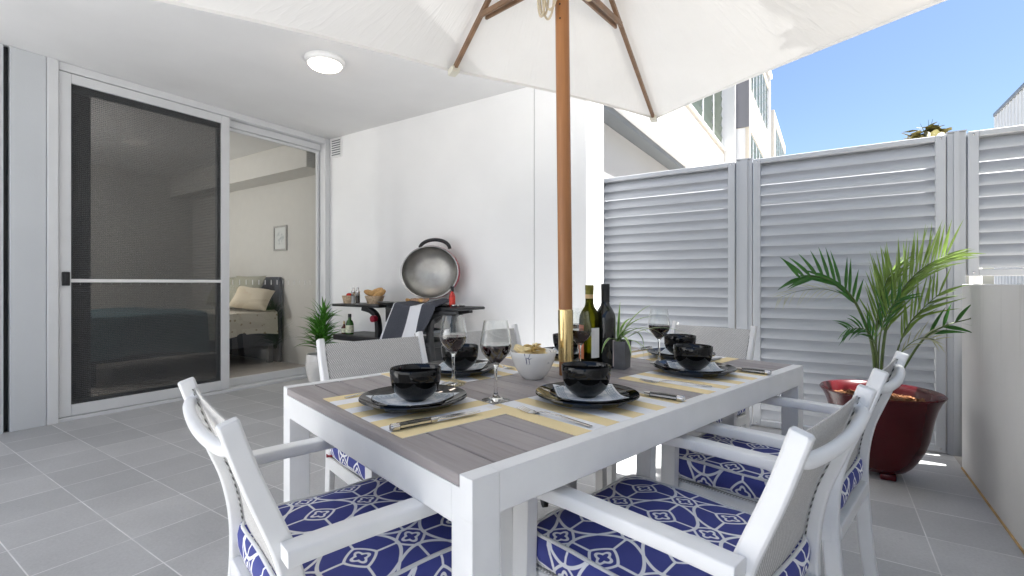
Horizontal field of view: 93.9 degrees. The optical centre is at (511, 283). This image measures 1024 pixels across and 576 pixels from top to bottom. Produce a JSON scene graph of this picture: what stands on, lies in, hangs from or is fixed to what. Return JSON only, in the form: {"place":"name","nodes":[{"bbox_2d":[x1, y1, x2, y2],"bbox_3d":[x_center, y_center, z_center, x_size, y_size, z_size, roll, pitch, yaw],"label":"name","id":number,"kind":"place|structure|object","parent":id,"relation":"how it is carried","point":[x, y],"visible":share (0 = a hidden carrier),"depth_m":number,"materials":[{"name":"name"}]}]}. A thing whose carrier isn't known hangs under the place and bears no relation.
{"place":"outdoors","nodes":[
{"label":"outdoors","id":0,"kind":"place"},
{"bbox_2d":[6,354,304,431],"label":"bedroom floor","id":1,"kind":"structure","parent":0,"point":[239,366],"depth_m":5.95,"materials":[{"name":"tile"}]},
{"bbox_2d":[229,277,281,362],"bbox_3d":[-4.257,0.470,5.897,1.610,1.120,2.040,0,0,33],"label":"bed","id":2,"kind":"object","parent":1,"relation":"on","point":[257,334],"visible":0.1,"depth_m":6.20,"materials":[{"name":"grey fabric"}]},
{"bbox_2d":[229,276,265,307],"bbox_3d":[-3.498,0.105,6.212,0.520,0.500,0.170,0,-32,19],"label":"pillow","id":3,"kind":"object","parent":2,"relation":"on","point":[258,281],"visible":0.45,"depth_m":6.18,"materials":[{"name":"beige fabric"}]},
{"bbox_2d":[229,286,274,310],"bbox_3d":[-3.315,0.185,6.090,0.460,0.340,0.170,8,-43,-7],"label":"pillow","id":4,"kind":"object","parent":2,"relation":"on","point":[244,297],"visible":0.99,"depth_m":6.01,"materials":[{"name":"beige fabric"}]},
{"bbox_2d":[0,378,1023,575],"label":"patio floor","id":5,"kind":"structure","parent":0,"point":[137,492],"depth_m":2.27,"materials":[{"name":"tile"}]},
{"bbox_2d":[0,0,603,433],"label":"apartment building","id":6,"kind":"structure","parent":5,"relation":"on","point":[164,168],"depth_m":4.06,"materials":[{"name":"paint"}]},
{"bbox_2d":[59,70,228,417],"bbox_3d":[-3.071,-0.297,4.106,0.064,2.616,1.230,0,0,33],"label":"screen door","id":7,"kind":"structure","parent":6,"relation":"in","point":[144,179],"depth_m":4.02,"materials":[{"name":"metal"}]},
{"bbox_2d":[229,128,318,385],"bbox_3d":[-2.535,-0.263,5.120,0.040,2.551,1.033,0,0,33],"label":"glass door","id":8,"kind":"structure","parent":6,"relation":"in","point":[234,381],"depth_m":5.30,"materials":[{"name":"metal"}]},
{"bbox_2d":[273,225,286,250],"bbox_3d":[-3.081,-0.605,6.354,0.300,0.330,0.020,0,0,33],"label":"picture frame","id":9,"kind":"object","parent":6,"relation":"attached to","point":[279,238],"visible":1,"depth_m":6.35,"materials":[{"name":"metal"}]},
{"bbox_2d":[304,50,344,73],"bbox_3d":[-1.397,-1.638,3.568,0.286,0.074,0.286,0,0,33],"label":"ceiling light","id":10,"kind":"object","parent":6,"relation":"attached to","point":[324,61],"visible":1,"depth_m":3.50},
{"bbox_2d":[305,352,319,381],"bbox_3d":[-2.039,0.892,5.082,0.296,0.305,0.296,0,0,33],"label":"white planter","id":11,"kind":"object","parent":5,"relation":"on","point":[312,368],"visible":0.41,"depth_m":4.95,"materials":[{"name":"white ceramic"}]},
{"bbox_2d":[295,297,341,349],"bbox_3d":[-2.036,0.453,5.077,0.540,0.657,0.526,0,0,33],"label":"yucca plant","id":12,"kind":"object","parent":11,"relation":"on","point":[322,329],"visible":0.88,"depth_m":5.04,"materials":[{"name":"green plant"}]},
{"bbox_2d":[178,377,512,575],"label":"dining chair","id":13,"kind":"object","parent":5,"relation":"on","point":[236,461],"visible":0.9,"depth_m":0.79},
{"bbox_2d":[237,475,451,575],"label":"seat cushion","id":14,"kind":"object","parent":13,"relation":"on","point":[422,547],"visible":0.49,"depth_m":0.96,"materials":[{"name":"blue fabric"}]},
{"bbox_2d":[316,331,427,491],"bbox_3d":[-0.367,0.622,1.654,0.508,0.853,0.552,0,0,-41],"label":"dining chair","id":15,"kind":"object","parent":5,"relation":"on","point":[348,359],"visible":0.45,"depth_m":1.77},
{"bbox_2d":[326,448,364,479],"bbox_3d":[-0.335,0.546,1.613,0.444,0.080,0.448,0,0,-41],"label":"seat cushion","id":16,"kind":"object","parent":15,"relation":"on","point":[350,463],"visible":0.07,"depth_m":1.49,"materials":[{"name":"blue fabric"}]},
{"bbox_2d":[332,238,484,361],"bbox_3d":[-0.996,0.315,4.402,1.610,1.469,0.536,0,0,33],"label":"barbecue","id":17,"kind":"object","parent":5,"relation":"on","point":[430,271],"visible":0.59,"depth_m":4.41,"materials":[{"name":"black metal"}]},
{"bbox_2d":[341,321,345,333],"bbox_3d":[-1.649,0.426,4.693,0.051,0.126,0.051,0,0,33],"label":"vinegar bottle","id":18,"kind":"object","parent":17,"relation":"on","point":[343,329],"visible":0.83,"depth_m":4.67,"materials":[{"name":"brown"}]},
{"bbox_2d":[342,295,350,303],"bbox_3d":[-1.616,0.156,4.743,0.155,0.077,0.128,0,0,33],"label":"basket","id":19,"kind":"object","parent":17,"relation":"on","point":[346,299],"visible":0.56,"depth_m":4.69,"materials":[{"name":"wicker"}]},
{"bbox_2d":[345,314,353,333],"bbox_3d":[-1.578,0.391,4.646,0.077,0.197,0.077,0,0,33],"label":"oil bottle","id":20,"kind":"object","parent":17,"relation":"on","point":[349,327],"visible":1,"depth_m":4.62,"materials":[{"name":"green"}]},
{"bbox_2d":[351,287,355,303],"bbox_3d":[-1.532,0.114,4.616,0.048,0.161,0.048,0,0,33],"label":"pepper mill","id":21,"kind":"object","parent":17,"relation":"on","point":[353,297],"visible":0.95,"depth_m":4.60,"materials":[{"name":"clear glass"}]},
{"bbox_2d":[355,287,359,303],"bbox_3d":[-1.478,0.114,4.580,0.048,0.161,0.048,0,0,33],"label":"pepper mill","id":22,"kind":"object","parent":17,"relation":"on","point":[357,296],"visible":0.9,"depth_m":4.56,"materials":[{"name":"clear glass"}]},
{"bbox_2d":[365,296,383,303],"bbox_3d":[-1.338,0.156,4.655,0.208,0.077,0.168,0,0,33],"label":"basket","id":23,"kind":"object","parent":17,"relation":"on","point":[372,299],"visible":0.84,"depth_m":4.59,"materials":[{"name":"wicker"}]},
{"bbox_2d":[373,289,385,295],"bbox_3d":[-1.288,0.104,4.622,0.170,0.062,0.062,-30,-11,19],"label":"bread roll","id":24,"kind":"object","parent":23,"relation":"in","point":[381,292],"visible":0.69,"depth_m":4.59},
{"bbox_2d":[378,301,403,303],"bbox_3d":[-1.065,0.173,4.380,0.396,0.016,0.275,0,0,33],"label":"serving tray","id":25,"kind":"object","parent":17,"relation":"on","point":[386,302],"visible":0.55,"depth_m":4.32,"materials":[{"name":"metal"}]},
{"bbox_2d":[380,298,448,338],"bbox_3d":[-0.824,0.327,4.111,0.602,0.409,0.284,0,0,33],"label":"towel","id":26,"kind":"object","parent":17,"relation":"on","point":[406,319],"visible":0.88,"depth_m":4.04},
{"bbox_2d":[449,286,454,306],"bbox_3d":[-0.501,0.108,4.008,0.053,0.173,0.053,0,0,33],"label":"sauce bottle","id":27,"kind":"object","parent":17,"relation":"on","point":[452,298],"visible":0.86,"depth_m":3.99,"materials":[{"name":"red"}]},
{"bbox_2d":[465,324,606,490],"bbox_3d":[0.029,0.622,2.014,0.508,0.853,0.552,0,0,-41],"label":"dining chair","id":28,"kind":"object","parent":5,"relation":"on","point":[473,337],"visible":0.09,"depth_m":2.15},
{"bbox_2d":[284,346,802,575],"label":"dining table","id":29,"kind":"object","parent":5,"relation":"on","point":[472,481],"visible":0.62,"depth_m":0.98,"materials":[{"name":"grey wood"}]},
{"bbox_2d":[323,392,514,438],"bbox_3d":[-0.247,0.305,1.204,0.298,0.002,0.432,0,0,-41],"label":"placemat","id":30,"kind":"object","parent":29,"relation":"on","point":[378,418],"visible":0.57,"depth_m":1.11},
{"bbox_2d":[358,384,466,412],"bbox_3d":[-0.247,0.292,1.204,0.267,0.025,0.267,0,0,-41],"label":"dinner plate","id":31,"kind":"object","parent":30,"relation":"on","point":[364,399],"visible":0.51,"depth_m":1.17,"materials":[{"name":"black ceramic"}]},
{"bbox_2d":[371,388,453,407],"bbox_3d":[-0.248,0.289,1.199,0.204,0.019,0.204,0,0,-41],"label":"side plate","id":32,"kind":"object","parent":31,"relation":"on","point":[391,391],"visible":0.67,"depth_m":1.15,"materials":[{"name":"black ceramic"}]},
{"bbox_2d":[367,392,458,405],"bbox_3d":[-0.248,0.285,1.199,0.164,0.017,0.164,0,0,37],"label":"napkin","id":33,"kind":"object","parent":32,"relation":"on","point":[396,399],"visible":0.62,"depth_m":1.20,"materials":[{"name":"grey"}]},
{"bbox_2d":[390,363,440,401],"bbox_3d":[-0.243,0.252,1.205,0.128,0.080,0.128,0,0,-41],"label":"bowl","id":34,"kind":"object","parent":33,"relation":"on","point":[416,382],"visible":1,"depth_m":1.16,"materials":[{"name":"black ceramic"}]},
{"bbox_2d":[389,410,479,431],"bbox_3d":[-0.163,0.297,1.051,0.221,0.015,0.018,0,0,-37],"label":"knife","id":35,"kind":"object","parent":30,"relation":"on","point":[397,426],"visible":1,"depth_m":1.02,"materials":[{"name":"silver metal"}]},
{"bbox_2d":[381,364,518,383],"bbox_3d":[-0.185,0.305,1.644,0.432,0.002,0.298,0,0,-41],"label":"placemat","id":36,"kind":"object","parent":29,"relation":"on","point":[501,371],"visible":0.29,"depth_m":1.58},
{"bbox_2d":[440,315,466,386],"bbox_3d":[-0.178,0.201,1.453,0.082,0.209,0.082,0,0,10],"label":"wine glass","id":37,"kind":"object","parent":36,"relation":"on","point":[453,335],"visible":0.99,"depth_m":1.43,"materials":[{"name":"red"}]},
{"bbox_2d":[426,360,498,376],"bbox_3d":[-0.179,0.292,1.637,0.267,0.025,0.267,0,0,-41],"label":"dinner plate","id":38,"kind":"object","parent":36,"relation":"on","point":[490,367],"visible":0.41,"depth_m":1.54,"materials":[{"name":"black ceramic"}]},
{"bbox_2d":[433,361,487,371],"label":"side plate","id":39,"kind":"object","parent":38,"relation":"on","point":[484,367],"visible":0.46,"depth_m":1.57,"materials":[{"name":"black ceramic"}]},
{"bbox_2d":[439,361,487,370],"bbox_3d":[-0.183,0.285,1.638,0.164,0.017,0.164,0,0,14],"label":"napkin","id":40,"kind":"object","parent":39,"relation":"on","point":[444,366],"visible":0.32,"depth_m":1.67,"materials":[{"name":"grey"}]},
{"bbox_2d":[441,343,478,370],"bbox_3d":[-0.177,0.252,1.632,0.128,0.080,0.128,0,0,-41],"label":"bowl","id":41,"kind":"object","parent":40,"relation":"on","point":[466,355],"visible":0.87,"depth_m":1.59,"materials":[{"name":"black ceramic"}]},
{"bbox_2d":[480,319,510,403],"bbox_3d":[-0.043,0.201,1.253,0.082,0.209,0.082,0,0,33],"label":"wine glass","id":42,"kind":"object","parent":29,"relation":"on","point":[495,343],"visible":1,"depth_m":1.23,"materials":[{"name":"red"}]},
{"bbox_2d":[506,356,558,366],"bbox_3d":[0.226,0.305,2.005,0.432,0.002,0.298,0,0,-41],"label":"placemat","id":43,"kind":"object","parent":29,"relation":"on","point":[555,363],"visible":0.14,"depth_m":1.85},
{"bbox_2d":[572,308,582,360],"bbox_3d":[0.263,0.201,1.884,0.082,0.209,0.082,0,0,32],"label":"wine glass","id":44,"kind":"object","parent":43,"relation":"on","point":[577,309],"visible":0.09,"depth_m":1.87,"materials":[{"name":"red"}]},
{"bbox_2d":[510,348,556,379],"bbox_3d":[0.069,0.261,1.548,0.151,0.090,0.151,0,0,33],"label":"snack bowl","id":45,"kind":"object","parent":29,"relation":"on","point":[533,366],"visible":0.91,"depth_m":1.50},
{"bbox_2d":[573,311,591,360],"bbox_3d":[0.235,0.201,1.658,0.082,0.209,0.082,0,0,-35],"label":"wine glass","id":46,"kind":"object","parent":29,"relation":"on","point":[582,328],"visible":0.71,"depth_m":1.63,"materials":[{"name":"red"}]},
{"bbox_2d":[489,393,684,435],"bbox_3d":[0.194,0.305,1.213,0.432,0.002,0.298,0,0,-41],"label":"placemat","id":47,"kind":"object","parent":29,"relation":"on","point":[642,404],"visible":0.57,"depth_m":1.13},
{"bbox_2d":[516,406,591,426],"bbox_3d":[0.093,0.299,1.085,0.210,0.010,0.026,0,0,45],"label":"fork","id":48,"kind":"object","parent":47,"relation":"on","point":[528,410],"visible":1,"depth_m":1.09,"materials":[{"name":"silver metal"}]},
{"bbox_2d":[535,382,639,408],"bbox_3d":[0.194,0.292,1.240,0.267,0.025,0.267,0,0,-41],"label":"dinner plate","id":49,"kind":"object","parent":47,"relation":"on","point":[542,391],"visible":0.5,"depth_m":1.20,"materials":[{"name":"black ceramic"}]},
{"bbox_2d":[549,385,628,403],"bbox_3d":[0.199,0.289,1.239,0.204,0.019,0.204,0,0,-41],"label":"side plate","id":50,"kind":"object","parent":49,"relation":"on","point":[621,391],"visible":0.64,"depth_m":1.17,"materials":[{"name":"black ceramic"}]},
{"bbox_2d":[553,384,628,400],"bbox_3d":[0.199,0.285,1.239,0.164,0.017,0.164,0,0,-3],"label":"napkin","id":51,"kind":"object","parent":50,"relation":"on","point":[609,393],"visible":0.64,"depth_m":1.25,"materials":[{"name":"grey"}]},
{"bbox_2d":[561,361,610,397],"bbox_3d":[0.193,0.252,1.244,0.128,0.080,0.128,0,0,-41],"label":"bowl","id":52,"kind":"object","parent":51,"relation":"on","point":[586,379],"visible":1,"depth_m":1.20,"materials":[{"name":"black ceramic"}]},
{"bbox_2d":[638,391,684,401],"bbox_3d":[0.358,0.297,1.301,0.221,0.015,0.018,0,0,39],"label":"knife","id":53,"kind":"object","parent":47,"relation":"on","point":[681,398],"visible":0.91,"depth_m":1.26,"materials":[{"name":"silver metal"}]},
{"bbox_2d":[581,285,599,361],"bbox_3d":[0.278,0.155,1.715,0.074,0.302,0.074,0,0,33],"label":"wine bottle","id":54,"kind":"object","parent":29,"relation":"on","point":[590,348],"visible":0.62,"depth_m":1.69,"materials":[{"name":"green glass"}]},
{"bbox_2d":[597,284,615,368],"bbox_3d":[0.340,0.153,1.739,0.074,0.306,0.074,0,0,33],"label":"wine bottle","id":55,"kind":"object","parent":29,"relation":"on","point":[605,311],"visible":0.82,"depth_m":1.71,"materials":[{"name":"black glass"}]},
{"bbox_2d":[612,339,630,369],"bbox_3d":[0.383,0.256,1.748,0.086,0.100,0.086,0,0,29],"label":"planter","id":56,"kind":"object","parent":29,"relation":"on","point":[622,357],"visible":0.52,"depth_m":1.70,"materials":[{"name":"ceramic"}]},
{"bbox_2d":[602,302,686,361],"bbox_3d":[0.403,0.173,1.743,0.432,0.214,0.254,0,0,-9],"label":"spider plant","id":57,"kind":"object","parent":56,"relation":"in","point":[621,333],"visible":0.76,"depth_m":1.75,"materials":[{"name":"green plant"}]},
{"bbox_2d":[648,308,669,363],"bbox_3d":[0.565,0.201,1.836,0.082,0.209,0.082,0,0,-12],"label":"wine glass","id":58,"kind":"object","parent":29,"relation":"on","point":[658,317],"visible":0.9,"depth_m":1.81,"materials":[{"name":"red"}]},
{"bbox_2d":[631,349,737,362],"bbox_3d":[0.667,0.305,2.007,0.298,0.002,0.432,0,0,-41],"label":"placemat","id":59,"kind":"object","parent":29,"relation":"on","point":[639,354],"visible":0.29,"depth_m":1.97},
{"bbox_2d":[631,346,651,350],"bbox_3d":[0.565,0.297,2.157,0.221,0.015,0.018,0,0,-41],"label":"knife","id":60,"kind":"object","parent":59,"relation":"on","point":[643,348],"visible":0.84,"depth_m":2.18,"materials":[{"name":"silver metal"}]},
{"bbox_2d":[647,347,715,359],"bbox_3d":[0.693,0.292,1.963,0.267,0.025,0.267,0,0,-41],"label":"dinner plate","id":61,"kind":"object","parent":59,"relation":"on","point":[652,351],"visible":0.35,"depth_m":1.91,"materials":[{"name":"black ceramic"}]},
{"bbox_2d":[655,349,673,355],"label":"side plate","id":62,"kind":"object","parent":61,"relation":"on","point":[656,351],"visible":0.16,"depth_m":1.94,"materials":[{"name":"black ceramic"}]},
{"bbox_2d":[660,348,672,354],"bbox_3d":[0.694,0.285,1.968,0.164,0.017,0.164,0,0,34],"label":"napkin","id":63,"kind":"object","parent":62,"relation":"on","point":[665,351],"visible":0.2,"depth_m":2.02,"materials":[{"name":"grey"}]},
{"bbox_2d":[663,334,695,354],"bbox_3d":[0.689,0.252,1.962,0.128,0.080,0.128,0,0,-41],"label":"bowl","id":64,"kind":"object","parent":63,"relation":"on","point":[670,340],"visible":0.5,"depth_m":1.93,"materials":[{"name":"black ceramic"}]},
{"bbox_2d":[619,369,766,393],"bbox_3d":[0.605,0.305,1.574,0.432,0.002,0.298,0,0,-41],"label":"placemat","id":65,"kind":"object","parent":29,"relation":"on","point":[719,383],"visible":0.64,"depth_m":1.50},
{"bbox_2d":[639,378,711,386],"bbox_3d":[0.494,0.299,1.450,0.210,0.010,0.026,0,0,27],"label":"fork","id":66,"kind":"object","parent":65,"relation":"on","point":[646,380],"visible":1,"depth_m":1.46,"materials":[{"name":"silver metal"}]},
{"bbox_2d":[653,360,736,376],"bbox_3d":[0.619,0.292,1.626,0.267,0.025,0.267,0,0,-41],"label":"dinner plate","id":67,"kind":"object","parent":65,"relation":"on","point":[662,367],"visible":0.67,"depth_m":1.55,"materials":[{"name":"black ceramic"}]},
{"bbox_2d":[664,361,727,372],"bbox_3d":[0.624,0.289,1.625,0.204,0.019,0.204,0,0,-41],"label":"side plate","id":68,"kind":"object","parent":67,"relation":"on","point":[723,367],"visible":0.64,"depth_m":1.56,"materials":[{"name":"black ceramic"}]},
{"bbox_2d":[667,361,724,370],"bbox_3d":[0.624,0.285,1.625,0.164,0.017,0.164,0,0,9],"label":"napkin","id":69,"kind":"object","parent":68,"relation":"on","point":[711,366],"visible":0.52,"depth_m":1.66,"materials":[{"name":"grey"}]},
{"bbox_2d":[673,343,712,370],"bbox_3d":[0.618,0.252,1.630,0.128,0.080,0.128,0,0,-41],"label":"bowl","id":70,"kind":"object","parent":69,"relation":"on","point":[693,357],"visible":1,"depth_m":1.59,"materials":[{"name":"black ceramic"}]},
{"bbox_2d":[737,368,771,374],"bbox_3d":[0.782,0.297,1.666,0.221,0.015,0.018,0,0,43],"label":"knife","id":71,"kind":"object","parent":65,"relation":"on","point":[761,371],"visible":0.86,"depth_m":1.62,"materials":[{"name":"silver metal"}]},
{"bbox_2d":[540,480,576,507],"bbox_3d":[0.188,0.845,1.606,0.624,0.400,0.540,0,0,-12],"label":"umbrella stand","id":72,"kind":"object","parent":5,"relation":"on","point":[573,484],"visible":0.02,"depth_m":1.58,"materials":[{"name":"metal"}]},
{"bbox_2d":[153,0,946,375],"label":"patio umbrella","id":73,"kind":"object","parent":72,"relation":"in","point":[653,60],"visible":0.9,"depth_m":2.23,"materials":[{"name":"white fabric"}]},
{"bbox_2d":[607,321,757,484],"bbox_3d":[0.810,0.622,2.223,0.552,0.853,0.508,0,0,-41],"label":"dining chair","id":74,"kind":"object","parent":5,"relation":"on","point":[733,343],"visible":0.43,"depth_m":2.28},
{"bbox_2d":[513,384,876,575],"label":"dining chair","id":75,"kind":"object","parent":5,"relation":"on","point":[805,467],"visible":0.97,"depth_m":0.83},
{"bbox_2d":[537,475,809,575],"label":"seat cushion","id":76,"kind":"object","parent":75,"relation":"on","point":[569,543],"visible":0.69,"depth_m":0.98,"materials":[{"name":"navy patterned fabric"},{"name":"white fabric"}]},
{"bbox_2d":[736,157,752,425],"bbox_3d":[1.737,0.059,3.568,0.114,1.972,0.070,0,0,33],"label":"fence post","id":77,"kind":"object","parent":5,"relation":"on","point":[744,243],"visible":0.69,"depth_m":3.54,"materials":[{"name":"silver metal"}]},
{"bbox_2d":[604,162,735,347],"bbox_3d":[1.224,0.029,3.898,1.097,1.882,0.072,0,0,33],"label":"louvre screen","id":78,"kind":"object","parent":77,"relation":"attached to","point":[670,240],"visible":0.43,"depth_m":3.84,"materials":[{"name":"silver metal"}]},
{"bbox_2d":[753,135,945,452],"bbox_3d":[2.226,0.060,3.237,1.059,1.945,0.072,0,0,33],"label":"louvre screen","id":79,"kind":"object","parent":77,"relation":"attached to","point":[855,205],"visible":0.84,"depth_m":3.23,"materials":[{"name":"silver metal"}]},
{"bbox_2d":[661,351,908,575],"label":"dining chair","id":80,"kind":"object","parent":5,"relation":"on","point":[886,382],"visible":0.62,"depth_m":1.35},
{"bbox_2d":[679,433,862,509],"bbox_3d":[0.771,0.545,1.462,0.447,0.080,0.437,0,0,45],"label":"seat cushion","id":81,"kind":"object","parent":80,"relation":"on","point":[739,479],"visible":0.39,"depth_m":1.36,"materials":[{"name":"navy patterned fabric"},{"name":"white fabric"}]},
{"bbox_2d":[819,380,947,481],"bbox_3d":[2.030,0.815,2.639,0.560,0.461,0.560,0,0,33],"label":"plant pot","id":82,"kind":"object","parent":5,"relation":"on","point":[902,436],"visible":0.69,"depth_m":2.45,"materials":[{"name":"ceramic"}]},
{"bbox_2d":[834,389,925,401],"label":"bark mulch","id":83,"kind":"object","parent":82,"relation":"in","point":[895,397],"visible":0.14,"depth_m":2.66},
{"bbox_2d":[773,219,985,369],"bbox_3d":[2.054,0.145,2.620,1.315,1.016,0.240,0,0,1],"label":"potted palm","id":84,"kind":"object","parent":83,"relation":"on","point":[895,281],"visible":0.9,"depth_m":2.61,"materials":[{"name":"green plant"}]},
{"bbox_2d":[945,129,966,456],"bbox_3d":[2.714,0.059,2.924,0.092,1.972,0.070,0,0,33],"label":"fence post","id":85,"kind":"object","parent":5,"relation":"on","point":[956,178],"visible":0.69,"depth_m":2.90,"materials":[{"name":"silver metal"}]},
{"bbox_2d":[966,125,1023,275],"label":"louvre screen","id":86,"kind":"object","parent":85,"relation":"attached to","point":[995,195],"visible":0.98,"depth_m":2.81,"materials":[{"name":"silver metal"}]},
{"bbox_2d":[961,284,1023,553],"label":"wall","id":87,"kind":"structure","parent":5,"relation":"on","point":[992,467],"depth_m":2.16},
{"bbox_2d":[283,361,961,466],"bbox_3d":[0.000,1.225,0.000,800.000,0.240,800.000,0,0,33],"label":"ground","id":88,"kind":"structure","parent":0,"point":[958,459],"depth_m":3.01,"materials":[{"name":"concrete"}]},
{"bbox_2d":[604,71,784,178],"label":"neighbour building","id":89,"kind":"structure","parent":0,"point":[734,123],"depth_m":7.66,"materials":[{"name":"white"}]},
{"bbox_2d":[692,99,702,118],"bbox_3d":[2.915,-3.455,7.595,0.065,1.596,0.880,0,0,33],"label":"window","id":90,"kind":"structure","parent":89,"relation":"in","point":[698,105],"depth_m":7.80,"materials":[{"name":"glass"}]},
{"bbox_2d":[703,94,713,132],"bbox_3d":[3.402,-3.455,8.334,0.065,1.596,0.880,0,0,33],"label":"window","id":91,"kind":"structure","parent":89,"relation":"in","point":[708,102],"depth_m":8.43,"materials":[{"name":"glass"}]},
{"bbox_2d":[714,90,722,144],"bbox_3d":[3.889,-3.455,9.073,0.065,1.596,0.880,0,0,33],"label":"window","id":92,"kind":"structure","parent":89,"relation":"in","point":[718,97],"depth_m":9.17,"materials":[{"name":"glass"}]},
{"bbox_2d":[751,134,752,157],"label":"window","id":93,"kind":"structure","parent":89,"relation":"in","point":[751,134],"depth_m":9.92,"materials":[{"name":"glass"}]},
{"bbox_2d":[751,78,753,95],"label":"window","id":94,"kind":"structure","parent":89,"relation":"in","point":[752,79],"depth_m":10.02,"materials":[{"name":"glass"}]},
{"bbox_2d":[753,138,756,158],"bbox_3d":[5.180,-2.455,10.249,0.065,1.196,0.565,0,0,33],"label":"window","id":95,"kind":"structure","parent":89,"relation":"in","point":[754,143],"depth_m":10.29,"materials":[{"name":"metal"}]},
{"bbox_2d":[754,76,756,103],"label":"window","id":96,"kind":"structure","parent":89,"relation":"in","point":[755,78],"depth_m":10.44,"materials":[{"name":"glass"}]},
{"bbox_2d":[757,75,759,111],"bbox_3d":[5.518,-4.465,10.762,0.065,1.176,0.555,0,0,33],"label":"window","id":97,"kind":"structure","parent":89,"relation":"in","point":[758,77],"depth_m":10.88,"materials":[{"name":"glass"}]},
{"bbox_2d":[760,74,762,118],"bbox_3d":[5.827,-4.465,11.230,0.065,1.176,0.555,0,0,33],"label":"window","id":98,"kind":"structure","parent":89,"relation":"in","point":[761,76],"depth_m":11.37,"materials":[{"name":"glass"}]},
{"bbox_2d":[763,76,764,123],"bbox_3d":[6.135,-4.465,11.697,0.065,1.176,0.555,0,0,33],"label":"window","id":99,"kind":"structure","parent":89,"relation":"in","point":[763,76],"depth_m":11.79,"materials":[{"name":"glass"}]},
{"bbox_2d":[765,82,767,128],"bbox_3d":[6.443,-4.465,12.165,0.065,1.176,0.555,0,0,33],"label":"window","id":100,"kind":"structure","parent":89,"relation":"in","point":[766,98],"depth_m":12.18,"materials":[{"name":"glass"}]},
{"bbox_2d":[775,127,776,156],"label":"window","id":101,"kind":"structure","parent":89,"relation":"in","point":[775,127],"depth_m":14.58,"materials":[{"name":"glass"}]},
{"bbox_2d":[777,133,778,155],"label":"window","id":102,"kind":"structure","parent":89,"relation":"in","point":[777,133],"depth_m":15.15,"materials":[{"name":"glass"}]},
{"bbox_2d":[716,409,744,422],"bbox_3d":[0.770,0.545,2.188,0.447,0.080,0.437,0,0,-41],"label":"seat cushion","id":103,"kind":"object","parent":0,"point":[738,413],"visible":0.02,"depth_m":2.09,"materials":[{"name":"blue fabric"}]},
{"bbox_2d":[771,0,1023,283],"label":"sky","id":104,"kind":"structure","parent":0,"point":[951,63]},
{"bbox_2d":[899,119,951,140],"bbox_3d":[8.182,-2.900,9.490,0.906,0.588,0.814,0,0,33],"label":"tree","id":105,"kind":"object","parent":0,"point":[931,129],"visible":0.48,"depth_m":9.29,"materials":[{"name":"green plant"}]},
{"bbox_2d":[969,268,981,283],"bbox_3d":[3.366,-0.080,3.470,0.120,1.010,0.120,0,0,33],"label":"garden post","id":106,"kind":"object","parent":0,"point":[975,279],"depth_m":3.44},
{"bbox_2d":[993,83,1023,283],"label":"corrugated building","id":107,"kind":"structure","parent":0,"point":[1009,111],"depth_m":18.56,"materials":[{"name":"silver metal"}]},
{"label":"bread roll","id":108,"kind":"object","parent":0,"visible":0},
{"bbox_2d":[369,288,382,295],"bbox_3d":[-1.321,0.080,4.644,0.170,0.062,0.062,-21,-8,21],"label":"bread roll","id":109,"kind":"object","parent":108,"relation":"on","point":[372,292],"visible":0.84,"depth_m":4.62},
{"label":"side plate","id":110,"kind":"object","parent":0,"visible":0},
{"bbox_3d":[0.227,0.285,1.999,0.164,0.017,0.164,0,0,29],"label":"napkin","id":111,"kind":"object","parent":110,"relation":"on","visible":0},
{"bbox_2d":[553,333,577,353],"bbox_3d":[0.234,0.252,1.993,0.128,0.080,0.128,0,0,-41],"label":"bowl","id":112,"kind":"object","parent":111,"relation":"on","point":[555,341],"visible":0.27,"depth_m":1.96,"materials":[{"name":"black ceramic"}]},
{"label":"potato chips","id":113,"kind":"object","parent":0,"visible":0},
{"bbox_2d":[513,343,545,353],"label":"potato chips","id":114,"kind":"object","parent":113,"relation":"on","point":[528,348],"visible":1,"depth_m":1.53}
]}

